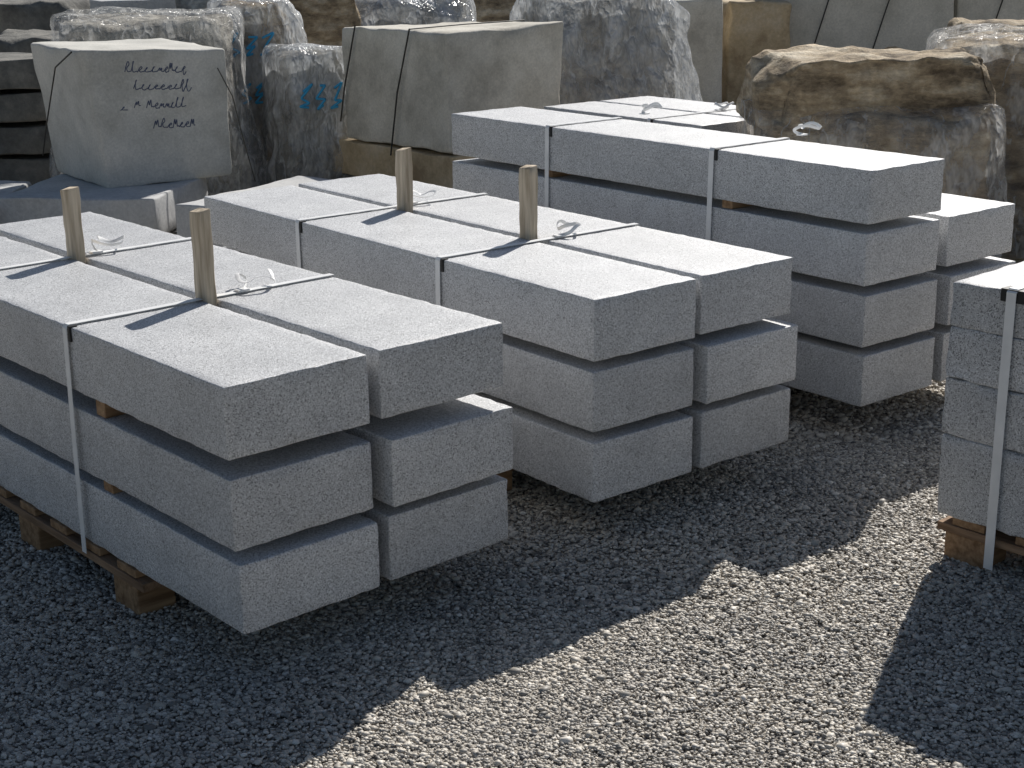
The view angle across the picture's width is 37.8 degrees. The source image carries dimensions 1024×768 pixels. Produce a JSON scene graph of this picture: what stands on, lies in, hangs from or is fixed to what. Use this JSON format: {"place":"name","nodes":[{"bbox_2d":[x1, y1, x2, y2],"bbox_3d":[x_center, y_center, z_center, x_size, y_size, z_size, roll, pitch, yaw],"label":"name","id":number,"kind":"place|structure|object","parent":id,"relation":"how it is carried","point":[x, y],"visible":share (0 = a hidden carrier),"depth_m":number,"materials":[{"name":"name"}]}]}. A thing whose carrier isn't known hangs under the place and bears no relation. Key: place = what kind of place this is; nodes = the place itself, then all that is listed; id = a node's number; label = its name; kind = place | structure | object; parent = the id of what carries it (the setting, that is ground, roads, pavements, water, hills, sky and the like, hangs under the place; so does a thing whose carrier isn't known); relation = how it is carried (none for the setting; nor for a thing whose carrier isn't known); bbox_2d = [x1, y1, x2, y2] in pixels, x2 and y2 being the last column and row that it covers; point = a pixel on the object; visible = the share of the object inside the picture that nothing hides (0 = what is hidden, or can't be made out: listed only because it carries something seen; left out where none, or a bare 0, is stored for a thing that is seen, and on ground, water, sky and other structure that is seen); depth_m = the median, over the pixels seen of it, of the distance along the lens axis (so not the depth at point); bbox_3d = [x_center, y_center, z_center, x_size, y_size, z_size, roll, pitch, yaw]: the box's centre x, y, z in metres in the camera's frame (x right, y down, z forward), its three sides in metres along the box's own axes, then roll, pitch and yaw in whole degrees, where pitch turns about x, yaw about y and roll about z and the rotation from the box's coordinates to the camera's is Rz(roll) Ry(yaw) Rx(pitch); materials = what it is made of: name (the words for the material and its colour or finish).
{"place":"outdoors","nodes":[
{"label":"outdoors","id":0,"kind":"place"},
{"bbox_2d":[343,174,356,177],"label":"stone slab","id":1,"kind":"structure","parent":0,"point":[346,175],"depth_m":8.81,"materials":[{"name":"grey stone"}]},
{"bbox_2d":[0,263,1023,767],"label":"ground","id":2,"kind":"structure","parent":0,"point":[600,758],"depth_m":3.31,"materials":[{"name":"grey gravel"}]},
{"bbox_2d":[0,153,57,182],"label":"dark stone slab","id":3,"kind":"object","parent":2,"relation":"on","point":[34,167],"depth_m":9.28,"materials":[{"name":"grey stone"}]},
{"bbox_2d":[0,121,52,155],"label":"dark stone slab","id":4,"kind":"object","parent":3,"relation":"on","point":[21,139],"depth_m":9.20,"materials":[{"name":"grey stone"}]},
{"bbox_2d":[0,89,46,123],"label":"dark stone slab","id":5,"kind":"object","parent":4,"relation":"on","point":[21,106],"depth_m":9.13,"materials":[{"name":"grey stone"}]},
{"bbox_2d":[0,53,39,89],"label":"dark stone slab","id":6,"kind":"object","parent":5,"relation":"on","point":[17,71],"depth_m":9.04,"materials":[{"name":"grey stone"}]},
{"bbox_2d":[0,29,59,52],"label":"stone slab","id":7,"kind":"structure","parent":6,"relation":"on","point":[16,42],"depth_m":10.56,"materials":[{"name":"grey stone"}]},
{"bbox_2d":[0,0,90,32],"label":"boulder","id":8,"kind":"object","parent":2,"relation":"on","point":[26,15],"visible":0.16,"depth_m":12.26,"materials":[{"name":"grey stone"}]},
{"bbox_2d":[0,486,175,614],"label":"wooden pallet","id":9,"kind":"object","parent":2,"relation":"on","point":[138,592],"visible":0.24,"depth_m":3.61,"materials":[{"name":"brown wood"}]},
{"bbox_2d":[0,186,512,633],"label":"granite block stack","id":10,"kind":"object","parent":9,"relation":"on","point":[244,443],"visible":1,"depth_m":3.39,"materials":[{"name":"grey stone"}]},
{"bbox_2d":[48,7,262,195],"bbox_3d":[-2.133,-1.622,8.841,1.261,1.183,1.124,-4,17,-11],"label":"wrapped boulder","id":11,"kind":"object","parent":2,"relation":"on","point":[210,31],"visible":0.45,"depth_m":8.46,"materials":[{"name":"grey stone"}]},
{"bbox_2d":[174,0,215,16],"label":"boulder","id":12,"kind":"object","parent":2,"relation":"on","point":[195,7],"visible":0.06,"depth_m":11.50,"materials":[{"name":"grey stone"}]},
{"bbox_2d":[205,0,308,187],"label":"wrapped boulder","id":13,"kind":"object","parent":2,"relation":"on","point":[265,24],"visible":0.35,"depth_m":9.14,"materials":[{"name":"grey stone"}]},
{"bbox_2d":[247,0,360,61],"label":"boulder","id":14,"kind":"object","parent":2,"relation":"on","point":[325,21],"visible":0.1,"depth_m":10.56,"materials":[{"name":"brown stone"}]},
{"bbox_2d":[257,43,351,184],"bbox_3d":[-1.201,-1.574,9.045,0.728,0.953,0.841,-5,17,-14],"label":"wrapped boulder","id":15,"kind":"object","parent":2,"relation":"on","point":[304,88],"visible":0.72,"depth_m":8.72,"materials":[{"name":"grey stone"}]},
{"bbox_2d":[335,137,473,187],"bbox_3d":[-0.370,-1.318,8.691,0.861,0.212,1.189,-14,21,-38],"label":"sandstone slab","id":16,"kind":"object","parent":2,"relation":"on","point":[356,157],"depth_m":8.44,"materials":[{"name":"brown stone"}]},
{"bbox_2d":[340,20,562,155],"bbox_3d":[-0.354,-1.702,8.519,0.865,0.711,0.990,-15,22,-39],"label":"limestone block","id":17,"kind":"object","parent":16,"relation":"on","point":[415,86],"depth_m":8.18,"materials":[{"name":"stone"}]},
{"bbox_2d":[355,0,477,25],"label":"wrapped boulder","id":18,"kind":"object","parent":2,"relation":"on","point":[390,12],"visible":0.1,"depth_m":10.91,"materials":[{"name":"grey stone"}]},
{"bbox_2d":[463,0,519,22],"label":"boulder","id":19,"kind":"object","parent":2,"relation":"on","point":[490,10],"visible":0.02,"depth_m":12.47,"materials":[{"name":"stone"}]},
{"bbox_2d":[495,469,514,490],"bbox_3d":[-0.144,0.069,4.855,0.751,0.122,1.240,-14,21,-36],"label":"wooden pallet","id":20,"kind":"object","parent":2,"relation":"on","point":[507,475],"depth_m":4.25,"materials":[{"name":"brown wood"}]},
{"bbox_2d":[204,147,797,501],"bbox_3d":[-0.145,-0.340,4.727,0.771,0.781,2.093,-14,21,-36],"label":"granite block stack","id":21,"kind":"object","parent":20,"relation":"on","point":[636,356],"visible":0.77,"depth_m":4.06,"materials":[{"name":"grey stone"}]},
{"bbox_2d":[507,0,700,104],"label":"wrapped boulder","id":22,"kind":"object","parent":2,"relation":"on","point":[616,49],"visible":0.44,"depth_m":9.96,"materials":[{"name":"grey stone"}]},
{"bbox_2d":[735,109,1005,201],"bbox_3d":[1.588,-0.887,6.789,1.218,0.833,0.873,0,17,4],"label":"wrapped boulder","id":23,"kind":"object","parent":2,"relation":"on","point":[962,151],"visible":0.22,"depth_m":6.39,"materials":[{"name":"grey stone"}]},
{"bbox_2d":[733,44,997,132],"bbox_3d":[1.566,-1.322,6.679,1.044,0.353,0.743,-2,17,-3],"label":"brown rock","id":24,"kind":"object","parent":23,"relation":"on","point":[880,87],"visible":0.94,"depth_m":6.37,"materials":[{"name":"brown stone"}]},
{"bbox_2d":[929,17,1023,45],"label":"brown rock","id":25,"kind":"object","parent":2,"relation":"on","point":[953,27],"visible":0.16,"depth_m":8.72,"materials":[{"name":"stone"}]},
{"bbox_2d":[930,29,1023,262],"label":"wrapped boulder","id":26,"kind":"object","parent":2,"relation":"on","point":[1004,61],"visible":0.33,"depth_m":6.86,"materials":[{"name":"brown stone"}]},
{"bbox_2d":[975,26,1023,36],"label":"brown rock","id":27,"kind":"object","parent":26,"relation":"on","point":[1015,31],"visible":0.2,"depth_m":7.61,"materials":[{"name":"stone"}]},
{"bbox_2d":[937,516,1023,569],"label":"wooden pallet","id":28,"kind":"object","parent":2,"relation":"on","point":[964,540],"visible":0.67,"depth_m":3.71,"materials":[{"name":"brown wood"}]},
{"bbox_2d":[936,261,1023,570],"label":"granite kerb stack","id":29,"kind":"object","parent":28,"relation":"on","point":[981,473],"visible":1,"depth_m":3.59,"materials":[{"name":"grey stone"}]},
{"bbox_3d":[-2.231,-0.788,7.756,2.213,0.166,0.869,-1,17,-2],"label":"stone slab","id":30,"kind":"object","parent":2,"relation":"on","visible":0},
{"bbox_2d":[0,179,30,192],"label":"stone slab","id":31,"kind":"structure","parent":30,"relation":"on","point":[7,184],"depth_m":7.67,"materials":[{"name":"grey stone"}]},
{"bbox_2d":[0,172,206,233],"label":"stone slab","id":32,"kind":"object","parent":30,"relation":"on","point":[150,205],"depth_m":7.18,"materials":[{"name":"grey stone"}]},
{"bbox_2d":[30,38,255,187],"bbox_3d":[-1.927,-1.395,7.716,0.932,0.722,0.792,-14,21,-36],"label":"limestone cube","id":33,"kind":"object","parent":32,"relation":"on","point":[119,113],"visible":1,"depth_m":7.44,"materials":[{"name":"stone"}]},
{"bbox_2d":[175,177,331,246],"bbox_3d":[-1.114,-0.826,7.215,0.507,0.218,0.960,8,19,28],"label":"stone slab","id":34,"kind":"object","parent":30,"relation":"on","point":[182,210],"depth_m":6.93,"materials":[{"name":"grey stone"}]},
{"bbox_3d":[-2.939,-2.714,12.960,1.245,0.900,0.856,-2,17,-5],"label":"boulder","id":35,"kind":"object","parent":2,"relation":"on","visible":0},
{"bbox_2d":[91,0,174,17],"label":"stone slab","id":36,"kind":"structure","parent":35,"relation":"on","point":[145,7],"depth_m":12.24,"materials":[{"name":"grey stone"}]},
{"bbox_2d":[544,96,748,134],"bbox_3d":[0.819,-1.150,7.680,0.772,0.604,1.157,-14,21,-36],"label":"granite block stack","id":37,"kind":"object","parent":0,"point":[723,116],"visible":0.16,"depth_m":7.51,"materials":[{"name":"grey stone"}]},
{"bbox_2d":[675,0,724,102],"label":"stone block","id":38,"kind":"object","parent":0,"point":[705,18],"depth_m":11.61,"materials":[{"name":"stone"}]},
{"bbox_2d":[452,102,1015,406],"bbox_3d":[0.706,-0.581,5.468,0.782,0.793,2.087,-14,21,-37],"label":"granite block stack","id":39,"kind":"object","parent":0,"point":[885,251],"visible":0.59,"depth_m":4.74,"materials":[{"name":"grey stone"}]},
{"bbox_2d":[722,0,788,104],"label":"stone block","id":40,"kind":"object","parent":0,"point":[752,28],"depth_m":12.04,"materials":[{"name":"stone"}]},
{"bbox_2d":[762,0,953,47],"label":"cream limestone block","id":41,"kind":"object","parent":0,"point":[888,23],"depth_m":12.33,"materials":[{"name":"stone"}]},
{"bbox_2d":[953,0,1023,20],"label":"cream limestone block","id":42,"kind":"object","parent":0,"point":[966,10],"depth_m":12.58,"materials":[{"name":"stone"}]}
]}

